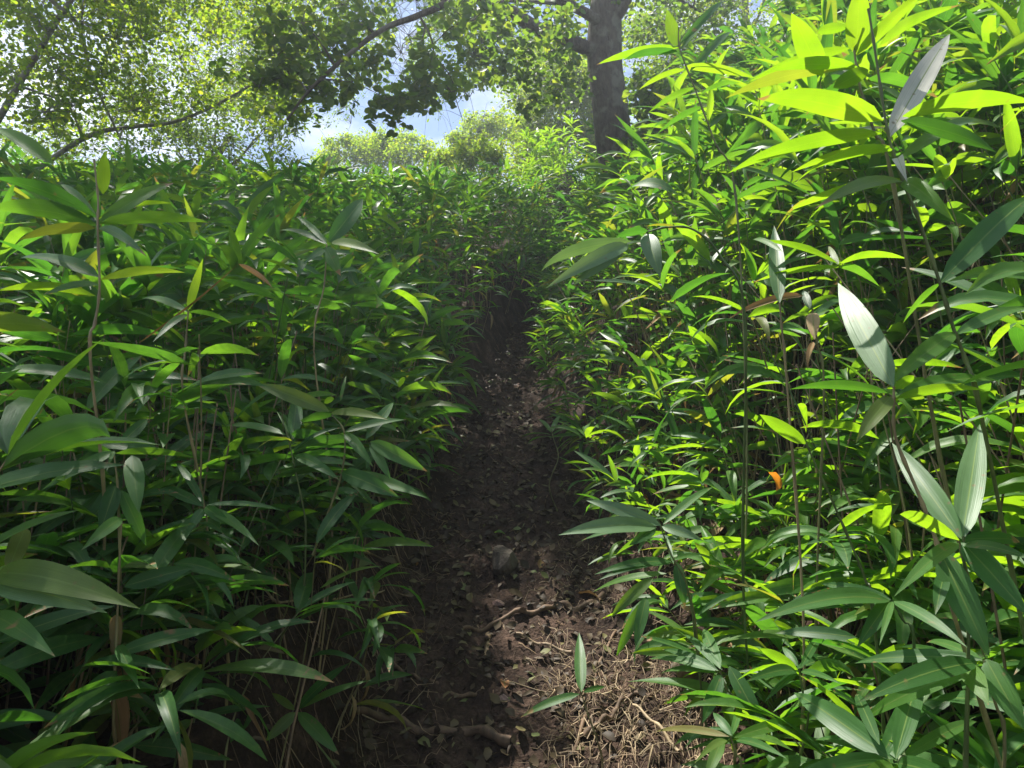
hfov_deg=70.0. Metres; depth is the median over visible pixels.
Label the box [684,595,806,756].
bamboo plant
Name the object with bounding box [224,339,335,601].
bamboo plant
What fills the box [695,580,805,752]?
bamboo plant
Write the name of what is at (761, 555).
bamboo plant
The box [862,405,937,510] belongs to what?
bamboo plant
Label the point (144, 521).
bamboo plant
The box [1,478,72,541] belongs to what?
bamboo plant
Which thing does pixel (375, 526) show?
bamboo plant
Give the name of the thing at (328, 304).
bamboo plant
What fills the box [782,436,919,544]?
bamboo plant
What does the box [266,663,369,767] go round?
bamboo plant
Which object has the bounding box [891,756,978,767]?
bamboo plant
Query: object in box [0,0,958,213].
sky
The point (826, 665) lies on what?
bamboo plant
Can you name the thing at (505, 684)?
fallen leaf
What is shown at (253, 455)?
bamboo plant
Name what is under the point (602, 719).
root
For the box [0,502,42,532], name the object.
bamboo plant
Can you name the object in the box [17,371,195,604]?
bamboo plant
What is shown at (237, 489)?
bamboo plant
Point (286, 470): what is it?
bamboo plant
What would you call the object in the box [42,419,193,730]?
bamboo plant
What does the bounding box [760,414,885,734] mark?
bamboo plant
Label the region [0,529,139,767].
bamboo plant
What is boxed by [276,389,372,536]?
bamboo plant
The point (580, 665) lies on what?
bamboo plant
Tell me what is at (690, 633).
bamboo plant
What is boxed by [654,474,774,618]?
bamboo plant
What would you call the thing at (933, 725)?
bamboo plant
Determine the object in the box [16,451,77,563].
bamboo plant
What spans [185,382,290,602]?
bamboo plant
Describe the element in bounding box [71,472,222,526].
bamboo plant
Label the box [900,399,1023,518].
bamboo plant
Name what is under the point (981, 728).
bamboo plant
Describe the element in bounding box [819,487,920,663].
bamboo plant
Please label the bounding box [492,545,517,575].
stone
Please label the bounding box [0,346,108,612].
bamboo plant
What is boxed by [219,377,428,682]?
bamboo plant
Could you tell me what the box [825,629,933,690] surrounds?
bamboo plant
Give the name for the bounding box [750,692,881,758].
bamboo plant
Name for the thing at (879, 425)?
bamboo plant
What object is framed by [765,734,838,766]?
bamboo plant
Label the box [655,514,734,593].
bamboo plant
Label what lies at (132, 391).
bamboo plant
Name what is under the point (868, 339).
bamboo plant
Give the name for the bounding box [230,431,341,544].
bamboo plant
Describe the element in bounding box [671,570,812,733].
bamboo plant
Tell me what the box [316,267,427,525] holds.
bamboo plant
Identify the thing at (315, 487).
bamboo plant
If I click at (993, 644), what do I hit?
bamboo plant
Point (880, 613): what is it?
bamboo plant
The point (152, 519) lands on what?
bamboo plant
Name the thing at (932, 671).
bamboo plant
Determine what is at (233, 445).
bamboo plant
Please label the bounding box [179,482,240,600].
bamboo plant
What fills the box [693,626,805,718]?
bamboo plant
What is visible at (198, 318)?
bamboo plant
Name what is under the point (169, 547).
bamboo plant
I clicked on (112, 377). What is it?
bamboo plant
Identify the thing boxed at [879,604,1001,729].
bamboo plant
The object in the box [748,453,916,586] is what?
bamboo plant
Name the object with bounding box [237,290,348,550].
bamboo plant
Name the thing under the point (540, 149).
bamboo thicket
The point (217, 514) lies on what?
bamboo plant
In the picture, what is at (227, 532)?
bamboo plant
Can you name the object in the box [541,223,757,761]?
bamboo plant
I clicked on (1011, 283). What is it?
bamboo plant
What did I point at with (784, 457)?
bamboo plant
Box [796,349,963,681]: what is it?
bamboo plant
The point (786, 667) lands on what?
bamboo plant
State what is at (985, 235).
bamboo plant
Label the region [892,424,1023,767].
bamboo plant
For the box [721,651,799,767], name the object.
bamboo plant
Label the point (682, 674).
mossy rock
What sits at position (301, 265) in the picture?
bamboo plant
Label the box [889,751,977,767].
bamboo plant
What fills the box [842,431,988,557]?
bamboo plant
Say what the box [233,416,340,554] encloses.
bamboo plant
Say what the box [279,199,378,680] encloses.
bamboo plant
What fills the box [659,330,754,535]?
bamboo plant
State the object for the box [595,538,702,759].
bamboo plant
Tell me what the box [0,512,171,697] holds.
bamboo plant
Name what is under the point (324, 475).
bamboo plant
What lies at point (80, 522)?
bamboo plant
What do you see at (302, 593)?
bamboo plant
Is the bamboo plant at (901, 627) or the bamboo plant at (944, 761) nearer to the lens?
the bamboo plant at (944, 761)
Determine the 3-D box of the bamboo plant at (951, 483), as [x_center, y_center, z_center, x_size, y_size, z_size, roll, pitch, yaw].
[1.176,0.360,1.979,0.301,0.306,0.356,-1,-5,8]
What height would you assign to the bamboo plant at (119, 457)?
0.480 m
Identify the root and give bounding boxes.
[357,706,511,747]
[394,664,480,698]
[462,591,606,632]
[481,632,490,688]
[573,630,616,755]
[582,690,654,737]
[619,632,692,646]
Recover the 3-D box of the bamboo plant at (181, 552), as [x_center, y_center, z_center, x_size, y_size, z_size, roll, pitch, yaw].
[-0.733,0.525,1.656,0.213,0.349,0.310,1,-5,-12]
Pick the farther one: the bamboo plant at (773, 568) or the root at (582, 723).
the root at (582, 723)
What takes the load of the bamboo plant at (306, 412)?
on the ground
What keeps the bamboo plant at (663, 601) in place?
on the ground
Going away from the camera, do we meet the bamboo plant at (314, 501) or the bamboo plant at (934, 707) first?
the bamboo plant at (934, 707)
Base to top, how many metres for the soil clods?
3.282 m
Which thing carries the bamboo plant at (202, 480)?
on the ground
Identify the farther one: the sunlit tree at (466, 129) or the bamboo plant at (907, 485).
the sunlit tree at (466, 129)
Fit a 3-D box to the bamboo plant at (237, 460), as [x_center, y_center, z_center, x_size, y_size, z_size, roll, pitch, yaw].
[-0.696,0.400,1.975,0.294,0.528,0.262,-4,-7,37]
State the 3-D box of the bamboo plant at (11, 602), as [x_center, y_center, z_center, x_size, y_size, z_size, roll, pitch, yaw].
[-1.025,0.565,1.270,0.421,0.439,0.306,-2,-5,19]
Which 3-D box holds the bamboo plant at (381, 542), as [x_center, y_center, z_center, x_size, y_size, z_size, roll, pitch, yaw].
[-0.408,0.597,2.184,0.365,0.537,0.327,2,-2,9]
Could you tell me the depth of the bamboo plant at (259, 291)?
2.16 m
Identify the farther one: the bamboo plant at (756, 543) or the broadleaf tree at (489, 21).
the broadleaf tree at (489, 21)
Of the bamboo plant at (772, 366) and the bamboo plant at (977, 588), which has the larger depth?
the bamboo plant at (772, 366)
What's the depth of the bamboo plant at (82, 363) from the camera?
2.03 m
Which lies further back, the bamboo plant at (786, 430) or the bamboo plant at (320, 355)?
the bamboo plant at (320, 355)
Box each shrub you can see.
[418,131,516,180]
[614,63,692,201]
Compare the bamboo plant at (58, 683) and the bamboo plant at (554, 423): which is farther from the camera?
the bamboo plant at (554, 423)
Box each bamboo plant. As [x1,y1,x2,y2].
[0,128,208,700]
[0,321,167,603]
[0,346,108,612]
[0,376,74,533]
[0,393,173,703]
[0,472,215,652]
[0,481,111,609]
[0,498,120,551]
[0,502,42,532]
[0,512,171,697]
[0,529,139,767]
[0,544,218,729]
[0,581,184,766]
[0,596,191,745]
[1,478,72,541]
[2,599,20,609]
[3,429,95,541]
[4,455,171,673]
[12,473,174,542]
[15,493,218,634]
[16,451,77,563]
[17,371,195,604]
[25,554,177,766]
[27,348,183,461]
[30,461,181,660]
[30,600,179,737]
[34,356,185,608]
[36,627,174,752]
[38,456,190,551]
[41,483,137,555]
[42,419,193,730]
[43,662,266,767]
[47,556,78,619]
[52,496,223,633]
[52,593,211,747]
[60,557,135,671]
[62,462,209,656]
[62,511,232,742]
[64,516,212,764]
[65,338,205,634]
[65,514,144,619]
[67,474,251,565]
[68,475,220,687]
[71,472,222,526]
[74,540,181,673]
[78,431,226,519]
[84,467,264,614]
[85,334,257,690]
[86,618,332,767]
[87,429,211,549]
[88,396,219,591]
[93,518,254,764]
[94,368,267,657]
[95,573,288,737]
[101,506,283,680]
[107,554,256,763]
[107,556,235,746]
[107,592,260,762]
[113,309,270,521]
[113,363,228,550]
[120,544,240,670]
[130,505,261,711]
[138,465,246,553]
[139,259,272,664]
[145,466,240,553]
[146,386,235,483]
[147,408,217,459]
[153,531,275,604]
[154,437,250,608]
[155,431,300,551]
[161,504,302,644]
[161,702,269,738]
[162,463,284,705]
[171,451,291,600]
[176,452,280,614]
[179,398,287,509]
[179,480,265,596]
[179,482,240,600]
[181,300,273,446]
[184,431,282,549]
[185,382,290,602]
[190,426,287,521]
[192,456,354,722]
[197,507,312,574]
[198,386,304,511]
[198,432,282,596]
[200,529,320,619]
[202,466,322,574]
[205,572,377,767]
[211,453,328,553]
[212,359,330,548]
[212,402,345,512]
[213,277,340,509]
[215,398,300,488]
[218,495,319,593]
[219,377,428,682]
[219,389,340,554]
[223,473,342,518]
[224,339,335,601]
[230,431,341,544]
[233,404,366,685]
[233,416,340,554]
[234,448,335,551]
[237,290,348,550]
[240,298,347,481]
[240,447,290,553]
[243,487,366,610]
[250,476,353,569]
[251,468,329,623]
[252,463,348,586]
[256,234,353,441]
[258,429,368,531]
[259,491,387,767]
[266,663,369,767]
[270,405,369,537]
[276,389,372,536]
[278,325,390,571]
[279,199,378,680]
[279,417,346,498]
[285,264,390,488]
[287,451,409,571]
[288,295,410,486]
[288,418,369,542]
[291,404,410,544]
[297,501,433,673]
[298,418,378,538]
[300,519,407,616]
[307,325,380,525]
[310,437,407,501]
[312,500,412,578]
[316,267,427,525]
[319,426,394,501]
[320,406,379,492]
[323,430,391,491]
[331,605,420,740]
[338,361,393,509]
[338,629,426,741]
[339,365,450,570]
[349,563,424,715]
[357,350,451,498]
[521,633,604,767]
[522,415,563,510]
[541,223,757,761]
[559,487,712,752]
[579,494,645,578]
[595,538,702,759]
[598,1,753,730]
[601,446,677,599]
[602,579,737,749]
[615,461,685,575]
[620,487,693,563]
[623,403,705,547]
[629,611,777,758]
[643,534,752,631]
[644,465,750,626]
[646,595,768,744]
[648,489,711,614]
[650,629,766,764]
[652,578,735,634]
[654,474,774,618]
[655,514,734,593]
[656,708,813,767]
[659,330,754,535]
[659,437,776,565]
[664,526,798,727]
[668,397,748,498]
[669,485,741,616]
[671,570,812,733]
[674,551,783,638]
[675,628,801,761]
[675,726,832,767]
[676,477,752,628]
[678,521,825,649]
[678,650,799,749]
[679,448,774,580]
[681,677,874,757]
[684,552,796,704]
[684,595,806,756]
[690,295,852,629]
[690,601,833,756]
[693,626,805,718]
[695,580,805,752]
[695,695,878,767]
[697,565,858,735]
[698,498,803,619]
[702,570,799,706]
[703,539,844,630]
[704,473,784,627]
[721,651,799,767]
[722,700,945,767]
[723,557,819,648]
[724,365,842,620]
[724,495,843,613]
[725,355,834,520]
[725,452,834,623]
[727,0,1009,717]
[727,8,1023,641]
[727,637,834,738]
[730,290,838,696]
[730,544,832,621]
[736,644,854,749]
[745,559,870,668]
[746,638,840,755]
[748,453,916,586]
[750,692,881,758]
[753,226,903,752]
[756,503,895,695]
[756,523,913,565]
[756,582,966,752]
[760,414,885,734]
[763,531,871,712]
[764,535,860,674]
[765,652,882,747]
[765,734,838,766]
[766,420,879,618]
[766,447,827,580]
[767,430,892,550]
[770,298,885,564]
[771,478,898,523]
[771,619,891,719]
[774,553,890,722]
[781,479,926,634]
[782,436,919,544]
[787,355,895,484]
[789,493,910,567]
[792,283,1003,767]
[793,491,938,718]
[795,693,975,767]
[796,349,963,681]
[797,571,950,721]
[798,675,962,763]
[799,700,952,767]
[800,378,864,466]
[801,637,936,753]
[801,676,894,759]
[802,477,932,588]
[806,416,967,543]
[811,550,981,645]
[812,536,973,757]
[816,478,979,648]
[819,389,889,444]
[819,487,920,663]
[820,370,912,549]
[820,435,883,558]
[821,609,1017,754]
[823,442,920,557]
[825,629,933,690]
[825,640,1023,758]
[829,636,953,747]
[833,513,944,635]
[837,356,1005,549]
[837,534,946,624]
[839,400,1002,503]
[840,428,967,560]
[841,399,927,474]
[841,420,954,491]
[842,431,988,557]
[850,445,993,644]
[855,542,1020,734]
[856,441,956,516]
[856,639,1023,767]
[857,512,934,555]
[859,551,993,689]
[862,346,1015,473]
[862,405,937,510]
[865,198,1012,542]
[865,544,1023,648]
[869,398,963,546]
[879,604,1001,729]
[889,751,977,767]
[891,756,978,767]
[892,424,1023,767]
[897,383,1023,518]
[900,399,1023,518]
[900,644,1023,767]
[913,510,992,638]
[920,647,975,732]
[923,680,1002,754]
[924,446,996,581]
[925,550,1023,753]
[926,366,1013,522]
[927,320,1023,592]
[927,469,989,548]
[934,612,1022,647]
[946,512,1021,602]
[963,258,1023,519]
[971,638,1016,648]
[972,522,1023,570]
[978,593,1023,635]
[981,762,1023,767]
[985,519,1021,604]
[990,472,998,522]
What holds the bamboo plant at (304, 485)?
on the ground
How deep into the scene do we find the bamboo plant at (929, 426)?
2.11 m
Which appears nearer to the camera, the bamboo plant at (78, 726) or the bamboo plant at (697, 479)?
the bamboo plant at (78, 726)
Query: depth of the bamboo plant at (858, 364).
2.23 m
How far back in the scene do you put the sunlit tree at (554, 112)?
15.44 m
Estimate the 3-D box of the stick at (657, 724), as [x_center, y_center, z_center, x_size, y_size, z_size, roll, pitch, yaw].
[0.428,1.028,2.193,0.014,0.077,0.217,3,-6,-27]
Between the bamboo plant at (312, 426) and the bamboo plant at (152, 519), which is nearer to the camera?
the bamboo plant at (152, 519)
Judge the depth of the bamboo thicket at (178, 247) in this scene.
2.58 m
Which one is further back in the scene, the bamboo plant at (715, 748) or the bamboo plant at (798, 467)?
the bamboo plant at (798, 467)
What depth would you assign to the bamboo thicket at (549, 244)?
9.23 m
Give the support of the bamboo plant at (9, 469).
on the ground
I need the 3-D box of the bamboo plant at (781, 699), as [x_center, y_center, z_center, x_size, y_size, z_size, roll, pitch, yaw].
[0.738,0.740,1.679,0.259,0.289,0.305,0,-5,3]
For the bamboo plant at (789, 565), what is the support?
on the ground
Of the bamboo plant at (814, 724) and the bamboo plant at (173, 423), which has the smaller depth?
the bamboo plant at (814, 724)
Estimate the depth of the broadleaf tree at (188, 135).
9.99 m
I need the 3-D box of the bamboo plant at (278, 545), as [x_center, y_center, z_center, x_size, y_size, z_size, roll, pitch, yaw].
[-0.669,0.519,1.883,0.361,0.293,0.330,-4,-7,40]
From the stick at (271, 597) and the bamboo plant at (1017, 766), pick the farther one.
the stick at (271, 597)
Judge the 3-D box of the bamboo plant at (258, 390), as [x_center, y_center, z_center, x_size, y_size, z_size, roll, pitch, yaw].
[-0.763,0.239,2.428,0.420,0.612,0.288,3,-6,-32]
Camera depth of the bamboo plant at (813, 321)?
1.70 m
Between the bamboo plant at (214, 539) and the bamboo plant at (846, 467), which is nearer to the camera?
the bamboo plant at (214, 539)
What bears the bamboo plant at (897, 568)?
on the ground
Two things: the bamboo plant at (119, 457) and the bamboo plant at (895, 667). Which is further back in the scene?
the bamboo plant at (119, 457)
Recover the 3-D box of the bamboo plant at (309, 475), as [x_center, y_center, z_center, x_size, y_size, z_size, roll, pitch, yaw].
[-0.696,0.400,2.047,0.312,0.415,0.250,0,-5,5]
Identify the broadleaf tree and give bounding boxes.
[0,0,453,186]
[0,0,517,212]
[208,0,770,255]
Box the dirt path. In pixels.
[342,201,708,767]
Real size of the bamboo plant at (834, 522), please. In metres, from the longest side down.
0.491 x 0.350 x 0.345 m
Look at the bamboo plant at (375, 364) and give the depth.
2.78 m
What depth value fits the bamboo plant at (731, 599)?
1.70 m
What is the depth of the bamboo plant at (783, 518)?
2.39 m
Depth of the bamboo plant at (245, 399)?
2.41 m
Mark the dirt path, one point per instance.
(463, 713)
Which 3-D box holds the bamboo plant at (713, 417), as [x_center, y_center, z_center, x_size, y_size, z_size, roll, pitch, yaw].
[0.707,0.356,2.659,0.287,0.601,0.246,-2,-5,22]
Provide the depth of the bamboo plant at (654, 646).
1.83 m
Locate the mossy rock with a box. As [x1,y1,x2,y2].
[672,648,702,679]
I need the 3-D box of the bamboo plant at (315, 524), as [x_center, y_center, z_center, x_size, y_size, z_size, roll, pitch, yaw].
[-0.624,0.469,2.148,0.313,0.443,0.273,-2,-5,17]
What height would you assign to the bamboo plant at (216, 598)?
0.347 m
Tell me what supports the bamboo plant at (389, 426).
on the ground
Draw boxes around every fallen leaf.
[500,679,509,687]
[538,559,544,568]
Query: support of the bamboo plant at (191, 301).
on the ground
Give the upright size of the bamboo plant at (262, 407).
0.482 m
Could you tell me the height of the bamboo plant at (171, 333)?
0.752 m
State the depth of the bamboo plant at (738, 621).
1.98 m
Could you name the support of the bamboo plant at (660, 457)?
on the ground
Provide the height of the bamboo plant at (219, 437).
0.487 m
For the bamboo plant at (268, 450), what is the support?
on the ground
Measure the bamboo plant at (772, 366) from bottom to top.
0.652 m
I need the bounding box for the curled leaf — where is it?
[768,472,781,490]
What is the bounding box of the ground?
[0,157,1023,767]
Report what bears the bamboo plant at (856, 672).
on the ground
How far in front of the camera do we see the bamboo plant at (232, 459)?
2.30 m
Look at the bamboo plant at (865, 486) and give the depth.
2.02 m
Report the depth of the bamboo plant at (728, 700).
1.47 m
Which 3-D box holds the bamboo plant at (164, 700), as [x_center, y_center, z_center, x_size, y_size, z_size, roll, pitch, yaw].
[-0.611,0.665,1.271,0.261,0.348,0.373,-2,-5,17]
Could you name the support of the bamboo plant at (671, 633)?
on the ground
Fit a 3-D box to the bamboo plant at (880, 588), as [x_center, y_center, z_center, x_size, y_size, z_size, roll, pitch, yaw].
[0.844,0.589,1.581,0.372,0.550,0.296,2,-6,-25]
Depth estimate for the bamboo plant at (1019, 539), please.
1.62 m
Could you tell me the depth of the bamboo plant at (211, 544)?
1.82 m
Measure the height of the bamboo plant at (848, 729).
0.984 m
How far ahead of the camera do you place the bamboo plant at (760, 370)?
2.19 m
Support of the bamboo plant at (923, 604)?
on the ground
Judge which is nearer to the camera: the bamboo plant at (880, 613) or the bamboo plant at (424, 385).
the bamboo plant at (880, 613)
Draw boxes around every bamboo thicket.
[0,136,541,431]
[0,165,485,767]
[1,0,1019,301]
[488,90,695,236]
[521,0,1020,440]
[547,0,1023,767]
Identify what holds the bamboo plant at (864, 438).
on the ground
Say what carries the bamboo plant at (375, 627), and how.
on the ground
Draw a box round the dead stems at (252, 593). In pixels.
[2,396,454,767]
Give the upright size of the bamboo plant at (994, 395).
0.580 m
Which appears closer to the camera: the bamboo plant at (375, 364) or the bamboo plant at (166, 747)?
the bamboo plant at (166, 747)
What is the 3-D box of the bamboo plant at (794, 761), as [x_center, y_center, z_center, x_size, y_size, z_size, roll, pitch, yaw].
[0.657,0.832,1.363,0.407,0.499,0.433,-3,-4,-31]
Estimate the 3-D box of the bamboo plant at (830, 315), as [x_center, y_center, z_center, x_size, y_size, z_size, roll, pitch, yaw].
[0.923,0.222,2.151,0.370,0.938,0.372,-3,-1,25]
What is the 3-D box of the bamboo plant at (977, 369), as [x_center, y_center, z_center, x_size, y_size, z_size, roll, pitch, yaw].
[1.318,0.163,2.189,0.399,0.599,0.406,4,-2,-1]
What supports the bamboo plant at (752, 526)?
on the ground
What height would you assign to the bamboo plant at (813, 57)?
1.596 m
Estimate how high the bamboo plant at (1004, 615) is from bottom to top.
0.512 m
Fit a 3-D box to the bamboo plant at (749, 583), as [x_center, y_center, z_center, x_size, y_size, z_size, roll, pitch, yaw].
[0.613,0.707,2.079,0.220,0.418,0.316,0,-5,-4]
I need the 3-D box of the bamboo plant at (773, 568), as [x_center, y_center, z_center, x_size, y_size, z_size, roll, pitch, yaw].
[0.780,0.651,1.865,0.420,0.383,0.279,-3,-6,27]
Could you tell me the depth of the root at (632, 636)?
2.58 m
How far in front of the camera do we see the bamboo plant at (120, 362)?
1.86 m
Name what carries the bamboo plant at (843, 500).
on the ground
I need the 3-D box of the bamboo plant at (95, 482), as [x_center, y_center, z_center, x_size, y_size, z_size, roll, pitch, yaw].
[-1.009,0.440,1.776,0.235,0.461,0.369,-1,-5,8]
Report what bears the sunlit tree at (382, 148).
on the ground
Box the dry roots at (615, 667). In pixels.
[514,533,693,727]
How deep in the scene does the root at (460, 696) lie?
2.40 m
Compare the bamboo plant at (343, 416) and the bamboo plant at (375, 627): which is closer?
the bamboo plant at (375, 627)
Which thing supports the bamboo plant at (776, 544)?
on the ground
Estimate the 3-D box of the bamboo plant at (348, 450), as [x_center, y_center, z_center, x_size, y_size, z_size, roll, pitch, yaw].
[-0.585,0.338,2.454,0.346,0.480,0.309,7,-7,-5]
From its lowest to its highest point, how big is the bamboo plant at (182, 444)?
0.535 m
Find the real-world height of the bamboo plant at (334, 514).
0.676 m
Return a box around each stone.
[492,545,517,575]
[493,599,504,606]
[500,694,509,704]
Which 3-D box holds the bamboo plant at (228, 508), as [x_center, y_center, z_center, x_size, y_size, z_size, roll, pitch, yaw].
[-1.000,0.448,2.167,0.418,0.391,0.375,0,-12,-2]
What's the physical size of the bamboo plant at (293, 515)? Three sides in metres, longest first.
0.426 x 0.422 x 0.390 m
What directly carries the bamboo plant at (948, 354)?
on the ground
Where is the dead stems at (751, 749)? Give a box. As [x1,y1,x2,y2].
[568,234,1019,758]
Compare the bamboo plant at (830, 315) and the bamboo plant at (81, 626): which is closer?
the bamboo plant at (81, 626)
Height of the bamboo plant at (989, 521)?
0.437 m
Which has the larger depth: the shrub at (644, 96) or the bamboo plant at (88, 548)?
the shrub at (644, 96)
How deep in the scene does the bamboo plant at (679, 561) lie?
2.73 m
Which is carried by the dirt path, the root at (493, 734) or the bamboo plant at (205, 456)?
the root at (493, 734)
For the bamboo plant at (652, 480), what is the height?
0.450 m
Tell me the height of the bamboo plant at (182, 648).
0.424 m
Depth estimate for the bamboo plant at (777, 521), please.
2.24 m
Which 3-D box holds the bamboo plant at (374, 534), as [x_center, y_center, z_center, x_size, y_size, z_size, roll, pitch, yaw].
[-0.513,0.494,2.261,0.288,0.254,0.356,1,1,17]
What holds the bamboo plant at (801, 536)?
on the ground
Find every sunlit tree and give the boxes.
[308,124,453,176]
[435,101,543,195]
[489,24,632,184]
[622,0,796,117]
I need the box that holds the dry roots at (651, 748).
[501,608,744,767]
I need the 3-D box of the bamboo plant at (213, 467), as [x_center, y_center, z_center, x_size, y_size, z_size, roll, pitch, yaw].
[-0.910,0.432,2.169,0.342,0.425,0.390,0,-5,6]
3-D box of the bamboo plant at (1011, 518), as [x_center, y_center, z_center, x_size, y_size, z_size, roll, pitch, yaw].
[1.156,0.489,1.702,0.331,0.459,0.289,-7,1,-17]
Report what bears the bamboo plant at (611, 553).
on the ground
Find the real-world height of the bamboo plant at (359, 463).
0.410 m
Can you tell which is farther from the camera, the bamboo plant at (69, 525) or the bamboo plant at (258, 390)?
the bamboo plant at (258, 390)
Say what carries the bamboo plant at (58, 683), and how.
on the ground
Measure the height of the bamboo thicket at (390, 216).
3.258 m
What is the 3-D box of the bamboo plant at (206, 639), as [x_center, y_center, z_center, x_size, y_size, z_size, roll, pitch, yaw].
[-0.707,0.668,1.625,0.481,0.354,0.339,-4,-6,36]
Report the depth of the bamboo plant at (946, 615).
1.42 m
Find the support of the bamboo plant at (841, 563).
on the ground
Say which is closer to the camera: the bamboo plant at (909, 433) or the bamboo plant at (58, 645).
the bamboo plant at (58, 645)
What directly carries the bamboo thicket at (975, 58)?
on the ground
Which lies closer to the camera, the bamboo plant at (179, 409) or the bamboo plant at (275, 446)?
the bamboo plant at (179, 409)
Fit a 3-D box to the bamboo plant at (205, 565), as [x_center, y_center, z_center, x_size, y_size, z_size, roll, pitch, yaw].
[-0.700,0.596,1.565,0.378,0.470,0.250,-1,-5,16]
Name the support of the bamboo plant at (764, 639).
on the ground
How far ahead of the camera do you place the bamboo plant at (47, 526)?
1.76 m
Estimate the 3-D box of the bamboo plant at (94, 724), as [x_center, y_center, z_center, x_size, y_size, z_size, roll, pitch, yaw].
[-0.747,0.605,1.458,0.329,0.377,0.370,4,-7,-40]
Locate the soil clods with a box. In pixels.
[351,294,689,767]
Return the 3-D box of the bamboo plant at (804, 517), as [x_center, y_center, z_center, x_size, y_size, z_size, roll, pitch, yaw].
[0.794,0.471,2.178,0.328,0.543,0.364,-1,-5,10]
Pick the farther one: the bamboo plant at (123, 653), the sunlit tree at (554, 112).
the sunlit tree at (554, 112)
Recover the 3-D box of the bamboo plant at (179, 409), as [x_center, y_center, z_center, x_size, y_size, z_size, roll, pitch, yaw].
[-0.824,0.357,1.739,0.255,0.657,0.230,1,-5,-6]
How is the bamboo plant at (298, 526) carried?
on the ground
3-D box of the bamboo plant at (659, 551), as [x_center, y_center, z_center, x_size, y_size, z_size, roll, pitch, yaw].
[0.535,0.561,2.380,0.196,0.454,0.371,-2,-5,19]
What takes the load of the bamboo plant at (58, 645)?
on the ground
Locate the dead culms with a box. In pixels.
[0,46,1023,767]
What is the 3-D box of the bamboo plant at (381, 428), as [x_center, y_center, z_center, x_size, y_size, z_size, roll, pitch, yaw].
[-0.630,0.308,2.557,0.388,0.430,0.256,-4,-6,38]
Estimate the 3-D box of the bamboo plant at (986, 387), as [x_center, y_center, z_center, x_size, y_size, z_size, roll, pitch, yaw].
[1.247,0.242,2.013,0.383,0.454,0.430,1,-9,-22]
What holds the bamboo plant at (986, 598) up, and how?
on the ground
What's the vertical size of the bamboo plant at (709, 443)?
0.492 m
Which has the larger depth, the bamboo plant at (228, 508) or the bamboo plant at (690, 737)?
the bamboo plant at (228, 508)
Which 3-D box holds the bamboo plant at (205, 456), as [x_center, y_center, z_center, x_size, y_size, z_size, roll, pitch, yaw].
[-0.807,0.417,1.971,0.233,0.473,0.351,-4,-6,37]
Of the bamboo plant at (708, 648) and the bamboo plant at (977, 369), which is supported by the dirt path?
the bamboo plant at (708, 648)
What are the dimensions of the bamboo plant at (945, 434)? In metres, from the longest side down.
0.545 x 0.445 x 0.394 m
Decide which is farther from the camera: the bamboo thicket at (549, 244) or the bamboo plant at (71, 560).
the bamboo thicket at (549, 244)
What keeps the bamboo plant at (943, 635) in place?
on the ground
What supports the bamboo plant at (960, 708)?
on the ground
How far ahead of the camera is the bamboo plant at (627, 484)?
2.64 m
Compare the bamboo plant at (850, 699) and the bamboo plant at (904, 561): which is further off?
the bamboo plant at (904, 561)
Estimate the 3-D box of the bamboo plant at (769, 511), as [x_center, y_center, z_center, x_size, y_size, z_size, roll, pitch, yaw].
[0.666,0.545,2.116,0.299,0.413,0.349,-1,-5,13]
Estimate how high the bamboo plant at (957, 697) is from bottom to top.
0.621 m
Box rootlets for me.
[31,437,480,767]
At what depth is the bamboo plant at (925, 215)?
2.19 m
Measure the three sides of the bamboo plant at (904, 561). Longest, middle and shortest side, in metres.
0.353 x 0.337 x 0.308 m
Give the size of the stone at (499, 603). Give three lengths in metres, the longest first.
0.057 x 0.044 x 0.024 m
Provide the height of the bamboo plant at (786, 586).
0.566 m
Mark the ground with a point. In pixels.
(202, 733)
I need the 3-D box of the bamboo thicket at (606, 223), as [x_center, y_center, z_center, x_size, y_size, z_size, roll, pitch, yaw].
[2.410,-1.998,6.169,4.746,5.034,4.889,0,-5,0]
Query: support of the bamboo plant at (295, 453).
on the ground
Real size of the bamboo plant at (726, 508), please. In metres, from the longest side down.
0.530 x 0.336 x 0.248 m
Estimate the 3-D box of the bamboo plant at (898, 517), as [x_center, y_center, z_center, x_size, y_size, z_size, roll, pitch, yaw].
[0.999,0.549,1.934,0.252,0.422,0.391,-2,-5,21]
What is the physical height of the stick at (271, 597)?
0.133 m
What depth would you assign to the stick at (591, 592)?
2.91 m
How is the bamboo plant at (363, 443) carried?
on the ground
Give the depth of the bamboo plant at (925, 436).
2.05 m
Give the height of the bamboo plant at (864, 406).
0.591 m
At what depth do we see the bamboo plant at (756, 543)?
2.04 m
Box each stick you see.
[259,587,384,603]
[516,632,571,653]
[578,590,600,599]
[632,704,679,751]
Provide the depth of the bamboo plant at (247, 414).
2.20 m
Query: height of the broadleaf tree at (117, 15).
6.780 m
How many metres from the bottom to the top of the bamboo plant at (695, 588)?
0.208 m
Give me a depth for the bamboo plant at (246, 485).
1.99 m
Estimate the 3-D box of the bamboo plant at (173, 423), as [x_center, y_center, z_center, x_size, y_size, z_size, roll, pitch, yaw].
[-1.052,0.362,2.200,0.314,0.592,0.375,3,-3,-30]
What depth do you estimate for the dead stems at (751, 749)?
2.77 m

